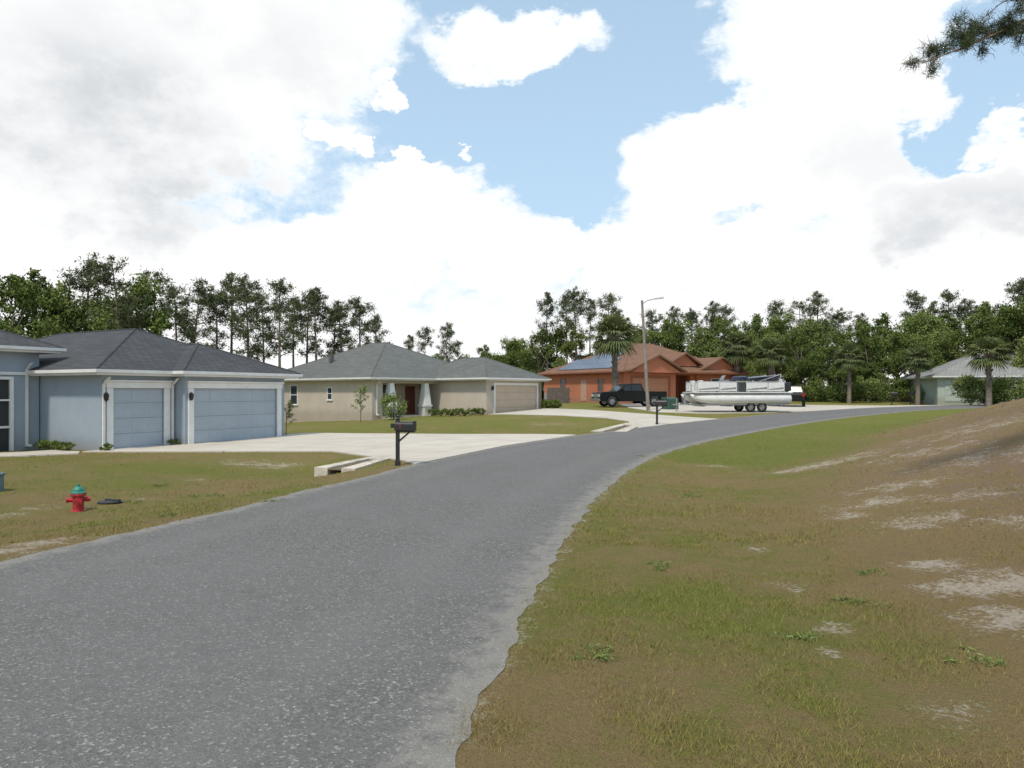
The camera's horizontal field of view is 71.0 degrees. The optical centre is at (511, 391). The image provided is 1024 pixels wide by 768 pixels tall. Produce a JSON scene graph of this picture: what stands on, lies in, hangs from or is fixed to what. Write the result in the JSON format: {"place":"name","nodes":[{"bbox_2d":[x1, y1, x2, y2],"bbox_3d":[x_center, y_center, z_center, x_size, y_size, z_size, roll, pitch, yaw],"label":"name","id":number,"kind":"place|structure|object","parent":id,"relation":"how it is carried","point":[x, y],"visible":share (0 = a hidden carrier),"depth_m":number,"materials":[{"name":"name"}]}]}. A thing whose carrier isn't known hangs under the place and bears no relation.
{"place":"outdoors","nodes":[
{"label":"outdoors","id":0,"kind":"place"},
{"bbox_2d":[0,450,79,456],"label":"sidewalk","id":1,"kind":"structure","parent":0,"point":[35,453],"depth_m":23.15,"materials":[{"name":"concrete"}]},
{"bbox_2d":[27,369,171,373],"bbox_3d":[-17.817,-0.705,30.829,13.920,0.110,8.740,0,0,28],"label":"roof gutter","id":2,"kind":"object","parent":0,"point":[97,370],"visible":0.3,"depth_m":24.71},
{"bbox_2d":[172,371,302,376],"bbox_3d":[-13.388,-0.707,30.102,6.620,0.110,5.930,0,0,28],"label":"garage roof gutter","id":3,"kind":"object","parent":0,"point":[232,373],"visible":0.57,"depth_m":27.94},
{"bbox_2d":[183,343,300,373],"bbox_3d":[-13.419,-1.384,30.118,6.609,1.293,5.845,0,0,28],"label":"garage roof ridge cap","id":4,"kind":"object","parent":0,"point":[189,359],"visible":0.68,"depth_m":30.14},
{"bbox_2d":[82,433,576,464],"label":"driveway","id":5,"kind":"structure","parent":0,"point":[415,449],"depth_m":25.01,"materials":[{"name":"concrete"}]},
{"bbox_2d":[284,377,436,379],"bbox_3d":[-10.773,-0.935,57.904,15.070,0.110,13.140,0,0,41],"label":"roof gutter","id":6,"kind":"object","parent":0,"point":[363,378],"visible":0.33,"depth_m":50.62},
{"bbox_2d":[0,405,986,767],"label":"road","id":7,"kind":"structure","parent":0,"point":[366,623],"depth_m":5.94,"materials":[{"name":"asphalt"}]},
{"bbox_2d":[437,377,551,379],"bbox_3d":[-2.957,-0.937,55.058,9.570,0.110,7.180,0,0,41],"label":"garage roof gutter","id":8,"kind":"object","parent":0,"point":[493,378],"visible":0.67,"depth_m":51.54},
{"bbox_2d":[0,392,1023,767],"bbox_3d":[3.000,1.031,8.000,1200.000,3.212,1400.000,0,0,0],"label":"ground","id":9,"kind":"structure","parent":0,"point":[884,700],"depth_m":7.49,"materials":[{"name":"green plant"}]},
{"bbox_2d":[0,318,28,335],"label":"oak tree","id":10,"kind":"object","parent":9,"relation":"on","point":[16,329],"visible":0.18,"depth_m":47.00,"materials":[{"name":"green plant"}]},
{"bbox_2d":[0,351,38,450],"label":"walls","id":11,"kind":"structure","parent":9,"relation":"on","point":[15,361],"depth_m":25.59,"materials":[{"name":"blue paint"}]},
{"bbox_2d":[0,377,13,450],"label":"screen frame","id":12,"kind":"object","parent":11,"relation":"in","point":[11,413],"visible":1,"depth_m":25.19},
{"bbox_2d":[0,379,8,450],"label":"porch screen","id":13,"kind":"object","parent":12,"relation":"attached to","point":[4,416],"visible":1,"depth_m":25.09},
{"bbox_2d":[25,363,32,446],"bbox_3d":[-17.172,0.455,25.553,0.410,2.970,0.090,0,0,28],"label":"downspout","id":14,"kind":"object","parent":11,"relation":"attached to","point":[26,406],"visible":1,"depth_m":25.59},
{"bbox_2d":[0,345,60,353],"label":"roof fascia","id":15,"kind":"structure","parent":11,"relation":"on","point":[30,351],"depth_m":25.44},
{"bbox_2d":[0,331,60,347],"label":"roof","id":16,"kind":"structure","parent":15,"relation":"on","point":[10,339],"depth_m":25.46,"materials":[{"name":"grey"}]},
{"bbox_2d":[0,345,66,351],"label":"roof gutter","id":17,"kind":"object","parent":15,"relation":"attached to","point":[32,348],"visible":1,"depth_m":25.27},
{"bbox_2d":[0,272,73,338],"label":"oak tree","id":18,"kind":"object","parent":9,"relation":"on","point":[17,291],"visible":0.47,"depth_m":48.19,"materials":[{"name":"green plant"}]},
{"bbox_2d":[5,267,87,336],"bbox_3d":[-34.112,-3.263,52.479,6.736,11.741,6.623,0,0,31],"label":"oak tree","id":19,"kind":"object","parent":9,"relation":"on","point":[55,307],"visible":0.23,"depth_m":51.83,"materials":[{"name":"green plant"}]},
{"bbox_2d":[21,280,122,336],"bbox_3d":[-33.166,-2.886,54.238,8.177,11.048,7.222,0,0,-3],"label":"oak tree","id":20,"kind":"object","parent":9,"relation":"on","point":[72,320],"visible":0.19,"depth_m":53.16,"materials":[{"name":"green plant"}]},
{"bbox_2d":[66,484,90,511],"bbox_3d":[-7.763,1.907,12.858,0.376,0.496,0.344,0,0,-29],"label":"fire hydrant","id":21,"kind":"object","parent":9,"relation":"on","point":[77,498],"visible":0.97,"depth_m":12.81,"materials":[{"name":"metal"}]},
{"bbox_2d":[53,254,117,332],"bbox_3d":[-32.313,-3.851,54.160,4.460,12.985,4.529,0,0,18],"label":"pine tree","id":22,"kind":"object","parent":9,"relation":"on","point":[83,285],"visible":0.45,"depth_m":53.76,"materials":[{"name":"green plant"}]},
{"bbox_2d":[79,252,153,330],"bbox_3d":[-27.917,-3.620,50.592,5.050,12.442,4.909,0,0,-43],"label":"pine tree","id":23,"kind":"object","parent":9,"relation":"on","point":[103,277],"visible":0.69,"depth_m":50.55,"materials":[{"name":"green plant"}]},
{"bbox_2d":[85,273,173,334],"bbox_3d":[-27.550,-3.057,51.608,6.326,11.361,8.253,0,0,12],"label":"oak tree","id":24,"kind":"object","parent":9,"relation":"on","point":[137,289],"visible":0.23,"depth_m":51.55,"materials":[{"name":"green plant"}]},
{"bbox_2d":[124,267,179,335],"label":"pine tree","id":25,"kind":"object","parent":9,"relation":"on","point":[165,282],"visible":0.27,"depth_m":53.71,"materials":[{"name":"green plant"}]},
{"bbox_2d":[39,375,283,450],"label":"garage walls","id":26,"kind":"structure","parent":9,"relation":"on","point":[70,408],"depth_m":25.51,"materials":[{"name":"paint"}]},
{"bbox_2d":[29,369,180,376],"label":"roof fascia","id":27,"kind":"structure","parent":26,"relation":"on","point":[90,373],"depth_m":25.06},
{"bbox_2d":[102,377,110,447],"bbox_3d":[-13.737,0.720,24.343,0.410,2.440,0.090,0,0,28],"label":"downspout","id":28,"kind":"object","parent":26,"relation":"attached to","point":[103,410],"visible":0.76,"depth_m":24.39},
{"bbox_2d":[29,330,187,370],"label":"roof","id":29,"kind":"structure","parent":26,"relation":"on","point":[137,350],"depth_m":27.26,"materials":[{"name":"grey"}]},
{"bbox_2d":[37,328,188,368],"bbox_3d":[-17.847,-1.677,30.845,13.906,1.883,8.659,0,0,28],"label":"roof ridge cap","id":30,"kind":"object","parent":26,"relation":"on","point":[116,347],"visible":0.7,"depth_m":29.75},
{"bbox_2d":[114,388,161,448],"bbox_3d":[-13.377,0.935,25.653,0.090,2.130,1.950,0,0,28],"label":"garage door","id":31,"kind":"structure","parent":26,"relation":"in","point":[130,410],"depth_m":25.61,"materials":[{"name":"metal"}]},
{"bbox_2d":[171,378,179,443],"bbox_3d":[-12.498,0.720,26.663,0.410,2.440,0.090,0,0,28],"label":"downspout","id":32,"kind":"object","parent":26,"relation":"attached to","point":[172,408],"visible":0.81,"depth_m":26.70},
{"bbox_2d":[104,380,283,448],"bbox_3d":[-11.821,0.855,27.599,0.737,2.530,7.470,0,0,28],"label":"door trim","id":33,"kind":"structure","parent":26,"relation":"attached to","point":[110,385],"depth_m":26.62,"materials":[{"name":"paint"}]},
{"bbox_2d":[194,388,274,443],"bbox_3d":[-11.046,0.935,28.744,0.090,2.130,4.100,0,0,28],"label":"garage door","id":34,"kind":"structure","parent":26,"relation":"in","point":[210,404],"depth_m":28.55,"materials":[{"name":"metal"}]},
{"bbox_2d":[173,344,297,373],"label":"garage roof","id":35,"kind":"structure","parent":26,"relation":"on","point":[204,358],"depth_m":28.89,"materials":[{"name":"grey"}]},
{"bbox_2d":[173,371,298,378],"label":"garage roof fascia","id":36,"kind":"structure","parent":26,"relation":"on","point":[236,376],"depth_m":28.19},
{"bbox_2d":[161,282,199,341],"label":"pine tree","id":37,"kind":"object","parent":9,"relation":"on","point":[183,301],"visible":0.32,"depth_m":59.84,"materials":[{"name":"green plant"}]},
{"bbox_2d":[169,277,222,349],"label":"pine tree","id":38,"kind":"object","parent":9,"relation":"on","point":[188,330],"visible":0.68,"depth_m":59.09,"materials":[{"name":"green plant"}]},
{"bbox_2d":[192,288,236,348],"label":"pine tree","id":39,"kind":"object","parent":9,"relation":"on","point":[223,299],"visible":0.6,"depth_m":63.70,"materials":[{"name":"green plant"}]},
{"bbox_2d":[215,271,252,352],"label":"pine tree","id":40,"kind":"object","parent":9,"relation":"on","point":[227,279],"visible":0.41,"depth_m":65.97,"materials":[{"name":"green plant"}]},
{"bbox_2d":[220,273,273,360],"bbox_3d":[-22.792,-3.858,61.863,4.478,13.039,4.548,0,0,-29],"label":"pine tree","id":41,"kind":"object","parent":9,"relation":"on","point":[245,297],"visible":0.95,"depth_m":61.31,"materials":[{"name":"green plant"}]},
{"bbox_2d":[245,290,283,361],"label":"pine tree","id":42,"kind":"object","parent":9,"relation":"on","point":[269,326],"visible":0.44,"depth_m":65.86,"materials":[{"name":"green plant"}]},
{"bbox_2d":[256,277,302,366],"bbox_3d":[-19.974,-3.656,61.804,3.913,12.555,4.168,0,0,-24],"label":"pine tree","id":43,"kind":"object","parent":9,"relation":"on","point":[281,288],"visible":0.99,"depth_m":61.70,"materials":[{"name":"green plant"}]},
{"bbox_2d":[276,294,311,366],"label":"pine tree","id":44,"kind":"object","parent":9,"relation":"on","point":[299,316],"visible":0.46,"depth_m":67.75,"materials":[{"name":"green plant"}]},
{"bbox_2d":[288,289,327,362],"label":"pine tree","id":45,"kind":"object","parent":9,"relation":"on","point":[311,349],"visible":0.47,"depth_m":69.77,"materials":[{"name":"green plant"}]},
{"bbox_2d":[295,286,337,359],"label":"pine tree","id":46,"kind":"object","parent":9,"relation":"on","point":[316,296],"visible":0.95,"depth_m":65.91,"materials":[{"name":"green plant"}]},
{"bbox_2d":[319,306,351,355],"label":"pine tree","id":47,"kind":"object","parent":9,"relation":"on","point":[327,350],"visible":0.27,"depth_m":72.02,"materials":[{"name":"green plant"}]},
{"bbox_2d":[317,299,365,357],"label":"pine tree","id":48,"kind":"object","parent":9,"relation":"on","point":[336,315],"visible":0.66,"depth_m":67.78,"materials":[{"name":"green plant"}]},
{"bbox_2d":[314,456,392,476],"bbox_3d":[-4.026,2.023,19.210,1.178,0.367,2.580,0,0,19],"label":"concrete culvert end","id":49,"kind":"object","parent":9,"relation":"on","point":[346,466],"visible":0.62,"depth_m":18.50,"materials":[{"name":"concrete"}]},
{"bbox_2d":[350,384,368,422],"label":"young tree","id":50,"kind":"object","parent":9,"relation":"on","point":[360,401],"visible":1,"depth_m":42.93,"materials":[{"name":"green plant"}]},
{"bbox_2d":[339,295,379,349],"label":"pine tree","id":51,"kind":"object","parent":9,"relation":"on","point":[361,309],"visible":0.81,"depth_m":63.87,"materials":[{"name":"green plant"}]},
{"bbox_2d":[360,313,392,344],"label":"pine tree","id":52,"kind":"object","parent":9,"relation":"on","point":[376,318],"visible":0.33,"depth_m":69.93,"materials":[{"name":"green plant"}]},
{"bbox_2d":[379,392,408,419],"bbox_3d":[-7.716,0.942,46.128,2.090,1.935,2.119,0,0,-36],"label":"flowering bush","id":53,"kind":"object","parent":9,"relation":"on","point":[387,399],"visible":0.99,"depth_m":45.85,"materials":[{"name":"green plant"}]},
{"bbox_2d":[391,414,415,465],"bbox_3d":[-2.754,1.307,18.108,0.656,1.492,0.214,0,0,14],"label":"mailbox","id":54,"kind":"object","parent":9,"relation":"on","point":[398,426],"visible":0.81,"depth_m":18.07,"materials":[{"name":"black metal"}]},
{"bbox_2d":[384,406,431,418],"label":"column bases","id":55,"kind":"object","parent":9,"relation":"on","point":[423,411],"depth_m":51.96,"materials":[{"name":"paint"}]},
{"bbox_2d":[383,383,432,406],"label":"porch columns","id":56,"kind":"structure","parent":55,"relation":"on","point":[425,400],"depth_m":51.98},
{"bbox_2d":[284,380,540,421],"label":"walls","id":57,"kind":"structure","parent":9,"relation":"on","point":[313,404],"depth_m":51.83,"materials":[{"name":"beige paint"}]},
{"bbox_2d":[289,343,447,377],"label":"roof","id":58,"kind":"structure","parent":57,"relation":"on","point":[395,361],"depth_m":53.96,"materials":[{"name":"grey"}]},
{"bbox_2d":[284,377,436,381],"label":"roof fascia","id":59,"kind":"structure","parent":58,"relation":"attached to","point":[360,379],"depth_m":50.76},
{"bbox_2d":[405,386,414,413],"bbox_3d":[-7.642,0.630,53.890,0.068,2.100,0.900,0,0,41],"label":"front door","id":60,"kind":"structure","parent":57,"relation":"attached to","point":[410,395],"depth_m":53.87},
{"bbox_2d":[437,358,549,378],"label":"garage roof","id":61,"kind":"structure","parent":57,"relation":"on","point":[468,368],"depth_m":52.92,"materials":[{"name":"grey"}]},
{"bbox_2d":[437,377,548,380],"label":"garage roof fascia","id":62,"kind":"structure","parent":61,"relation":"attached to","point":[491,379],"depth_m":50.99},
{"bbox_2d":[496,385,535,412],"bbox_3d":[0.265,0.595,52.468,0.090,2.130,4.600,0,0,41],"label":"garage door","id":63,"kind":"structure","parent":57,"relation":"in","point":[512,402],"depth_m":52.40,"materials":[{"name":"metal"}]},
{"bbox_2d":[414,325,435,352],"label":"pine tree","id":64,"kind":"object","parent":9,"relation":"on","point":[426,333],"visible":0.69,"depth_m":89.87,"materials":[{"name":"green plant"}]},
{"bbox_2d":[435,321,459,361],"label":"pine tree","id":65,"kind":"object","parent":9,"relation":"on","point":[450,333],"visible":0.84,"depth_m":84.10,"materials":[{"name":"green plant"}]},
{"bbox_2d":[493,383,538,412],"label":"garage trim","id":66,"kind":"structure","parent":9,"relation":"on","point":[494,395],"depth_m":51.76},
{"bbox_2d":[534,291,562,369],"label":"pine tree","id":67,"kind":"object","parent":9,"relation":"on","point":[548,300],"visible":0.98,"depth_m":85.73,"materials":[{"name":"green plant"}]},
{"bbox_2d":[547,387,570,402],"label":"wooden fence","id":68,"kind":"object","parent":9,"relation":"on","point":[564,395],"visible":0.67,"depth_m":68.44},
{"bbox_2d":[123,455,1008,666],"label":"weeds","id":69,"kind":"object","parent":9,"relation":"on","point":[604,656],"visible":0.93,"depth_m":5.65,"materials":[{"name":"green plant"}]},
{"bbox_2d":[553,297,578,363],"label":"pine tree","id":70,"kind":"object","parent":9,"relation":"on","point":[565,311],"visible":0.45,"depth_m":91.87,"materials":[{"name":"green plant"}]},
{"bbox_2d":[560,286,591,359],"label":"pine tree","id":71,"kind":"object","parent":9,"relation":"on","point":[574,302],"visible":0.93,"depth_m":83.80,"materials":[{"name":"green plant"}]},
{"bbox_2d":[576,298,602,352],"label":"pine tree","id":72,"kind":"object","parent":9,"relation":"on","point":[589,313],"visible":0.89,"depth_m":89.72,"materials":[{"name":"green plant"}]},
{"bbox_2d":[593,292,621,337],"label":"pine tree","id":73,"kind":"object","parent":9,"relation":"on","point":[606,306],"visible":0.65,"depth_m":85.75,"materials":[{"name":"green plant"}]},
{"bbox_2d":[587,313,640,405],"bbox_3d":[8.517,-2.731,59.910,4.869,8.028,4.729,0,0,-9],"label":"cabbage palm","id":74,"kind":"object","parent":9,"relation":"on","point":[615,343],"visible":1,"depth_m":59.35,"materials":[{"name":"plant"}]},
{"bbox_2d":[591,423,642,431],"bbox_3d":[4.961,1.712,32.156,1.488,0.400,5.839,0,0,20],"label":"concrete culvert end","id":75,"kind":"object","parent":9,"relation":"on","point":[622,428],"visible":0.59,"depth_m":31.57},
{"bbox_2d":[544,373,733,403],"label":"walls","id":76,"kind":"structure","parent":9,"relation":"on","point":[678,383],"depth_m":71.72,"materials":[{"name":"orange paint"}]},
{"bbox_2d":[537,343,748,373],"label":"roof ridge cap","id":77,"kind":"object","parent":76,"relation":"on","point":[626,358],"visible":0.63,"depth_m":75.91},
{"bbox_2d":[558,349,623,369],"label":"solar panels","id":78,"kind":"object","parent":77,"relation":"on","point":[595,363],"visible":0.77,"depth_m":72.55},
{"bbox_2d":[661,352,702,365],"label":"entry gable roof","id":79,"kind":"structure","parent":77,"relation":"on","point":[673,357],"depth_m":71.21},
{"bbox_2d":[700,357,745,371],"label":"wing gable roof","id":80,"kind":"structure","parent":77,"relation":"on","point":[706,362],"depth_m":73.09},
{"bbox_2d":[539,343,746,373],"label":"roof","id":81,"kind":"structure","parent":76,"relation":"on","point":[651,349],"depth_m":72.64,"materials":[{"name":"ceramic"}]},
{"bbox_2d":[542,371,748,375],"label":"roof fascia","id":82,"kind":"structure","parent":81,"relation":"attached to","point":[649,372],"depth_m":70.54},
{"bbox_2d":[539,371,750,374],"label":"roof gutter","id":83,"kind":"object","parent":82,"relation":"attached to","point":[629,371],"visible":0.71,"depth_m":71.20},
{"bbox_2d":[633,378,667,396],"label":"garage door","id":84,"kind":"structure","parent":76,"relation":"in","point":[657,383],"depth_m":68.10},
{"bbox_2d":[624,354,687,372],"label":"garage gable roof","id":85,"kind":"structure","parent":76,"relation":"on","point":[637,361],"depth_m":67.20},
{"bbox_2d":[641,296,663,410],"bbox_3d":[9.756,-2.500,49.980,1.578,8.256,0.256,0,0,5],"label":"street lamp","id":86,"kind":"object","parent":9,"relation":"on","point":[645,365],"visible":0.94,"depth_m":49.91,"materials":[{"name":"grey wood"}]},
{"bbox_2d":[432,277,1023,401],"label":"tree line","id":87,"kind":"object","parent":9,"relation":"on","point":[942,338],"visible":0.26,"depth_m":81.46,"materials":[{"name":"green plant"}]},
{"bbox_2d":[714,332,756,382],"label":"cabbage palm","id":88,"kind":"object","parent":9,"relation":"on","point":[737,339],"visible":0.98,"depth_m":73.23,"materials":[{"name":"plant"}]},
{"bbox_2d":[752,337,788,376],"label":"cabbage palm","id":89,"kind":"object","parent":9,"relation":"on","point":[769,346],"visible":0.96,"depth_m":71.55,"materials":[{"name":"plant"}]},
{"bbox_2d":[800,378,835,401],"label":"shrub","id":90,"kind":"object","parent":9,"relation":"on","point":[808,390],"visible":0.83,"depth_m":73.40,"materials":[{"name":"green plant"}]},
{"bbox_2d":[825,380,861,402],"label":"shrub","id":91,"kind":"object","parent":9,"relation":"on","point":[841,397],"visible":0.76,"depth_m":71.46,"materials":[{"name":"green plant"}]},
{"bbox_2d":[831,342,867,402],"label":"cabbage palm","id":92,"kind":"object","parent":9,"relation":"on","point":[848,361],"visible":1,"depth_m":69.67,"materials":[{"name":"plant"}]},
{"bbox_2d":[855,375,893,402],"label":"shrub","id":93,"kind":"object","parent":9,"relation":"on","point":[872,384],"visible":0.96,"depth_m":71.27,"materials":[{"name":"green plant"}]},
{"bbox_2d":[881,375,912,401],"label":"shrub","id":94,"kind":"object","parent":9,"relation":"on","point":[896,385],"visible":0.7,"depth_m":73.19,"materials":[{"name":"green plant"}]},
{"bbox_2d":[898,346,935,404],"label":"cabbage palm","id":95,"kind":"object","parent":9,"relation":"on","point":[917,364],"visible":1,"depth_m":65.79,"materials":[{"name":"plant"}]},
{"bbox_2d":[899,0,1023,79],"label":"pine tree","id":96,"kind":"object","parent":9,"relation":"on","point":[1002,29],"visible":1,"depth_m":10.02,"materials":[{"name":"green plant"}]},
{"bbox_2d":[906,378,1022,404],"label":"walls","id":97,"kind":"structure","parent":9,"relation":"on","point":[934,389],"depth_m":66.05,"materials":[{"name":"green"}]},
{"bbox_2d":[945,380,969,401],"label":"garage door","id":98,"kind":"structure","parent":97,"relation":"attached to","point":[949,397],"depth_m":65.19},
{"bbox_2d":[949,373,985,404],"bbox_3d":[39.080,-0.177,61.086,3.153,2.889,3.293,0,0,0],"label":"shrub","id":99,"kind":"object","parent":9,"relation":"on","point":[958,381],"visible":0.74,"depth_m":60.67,"materials":[{"name":"green plant"}]},
{"bbox_2d":[955,377,1012,404],"bbox_3d":[39.569,0.095,59.852,4.087,2.668,4.158,0,0,0],"label":"shrub","id":100,"kind":"object","parent":9,"relation":"on","point":[982,400],"visible":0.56,"depth_m":59.77,"materials":[{"name":"green plant"}]},
{"bbox_2d":[960,336,1015,405],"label":"cabbage palm","id":101,"kind":"object","parent":9,"relation":"on","point":[988,347],"visible":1,"depth_m":57.78,"materials":[{"name":"plant"}]},
{"bbox_2d":[983,374,1023,402],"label":"shrub","id":102,"kind":"object","parent":9,"relation":"on","point":[1011,396],"visible":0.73,"depth_m":58.54,"materials":[{"name":"green plant"}]},
{"bbox_2d":[0,0,1023,390],"label":"sky","id":103,"kind":"structure","parent":0,"point":[434,163],"materials":[{"name":"white"}]},
{"bbox_2d":[489,408,715,427],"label":"driveway","id":104,"kind":"structure","parent":0,"point":[647,420],"depth_m":42.32,"materials":[{"name":"concrete"}]},
{"bbox_2d":[630,357,680,372],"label":"garage gable wall","id":105,"kind":"structure","parent":0,"point":[657,365],"depth_m":67.11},
{"bbox_2d":[674,355,696,365],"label":"entry gable wall","id":106,"kind":"structure","parent":0,"point":[684,360],"depth_m":70.96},
{"bbox_2d":[706,360,733,369],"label":"wing gable wall","id":107,"kind":"structure","parent":0,"point":[722,365],"depth_m":73.17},
{"bbox_2d":[620,403,945,413],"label":"driveway","id":108,"kind":"structure","parent":0,"point":[727,409],"depth_m":53.40,"materials":[{"name":"concrete"}]},
{"bbox_2d":[590,383,666,406],"bbox_3d":[9.453,0.251,58.004,5.930,1.858,2.200,0,0,-14],"label":"pickup truck","id":109,"kind":"object","parent":108,"relation":"on","point":[625,392],"visible":0.84,"depth_m":57.12,"materials":[{"name":"black paint"}]},
{"bbox_2d":[672,374,792,411],"bbox_3d":[14.542,0.082,47.472,8.000,2.466,2.560,0,0,-4],"label":"pontoon boat on trailer","id":110,"kind":"object","parent":108,"relation":"on","point":[762,395],"visible":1,"depth_m":46.38,"materials":[{"name":"metal"}]},
{"bbox_2d":[783,385,804,405],"bbox_3d":[23.066,0.329,59.006,1.880,1.680,4.672,0,0,22],"label":"parked suv","id":111,"kind":"object","parent":108,"relation":"on","point":[798,394],"visible":0.53,"depth_m":56.84,"materials":[{"name":"black paint"}]},
{"bbox_2d":[902,352,1023,377],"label":"roof","id":112,"kind":"structure","parent":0,"point":[960,369],"depth_m":65.71,"materials":[{"name":"grey"}]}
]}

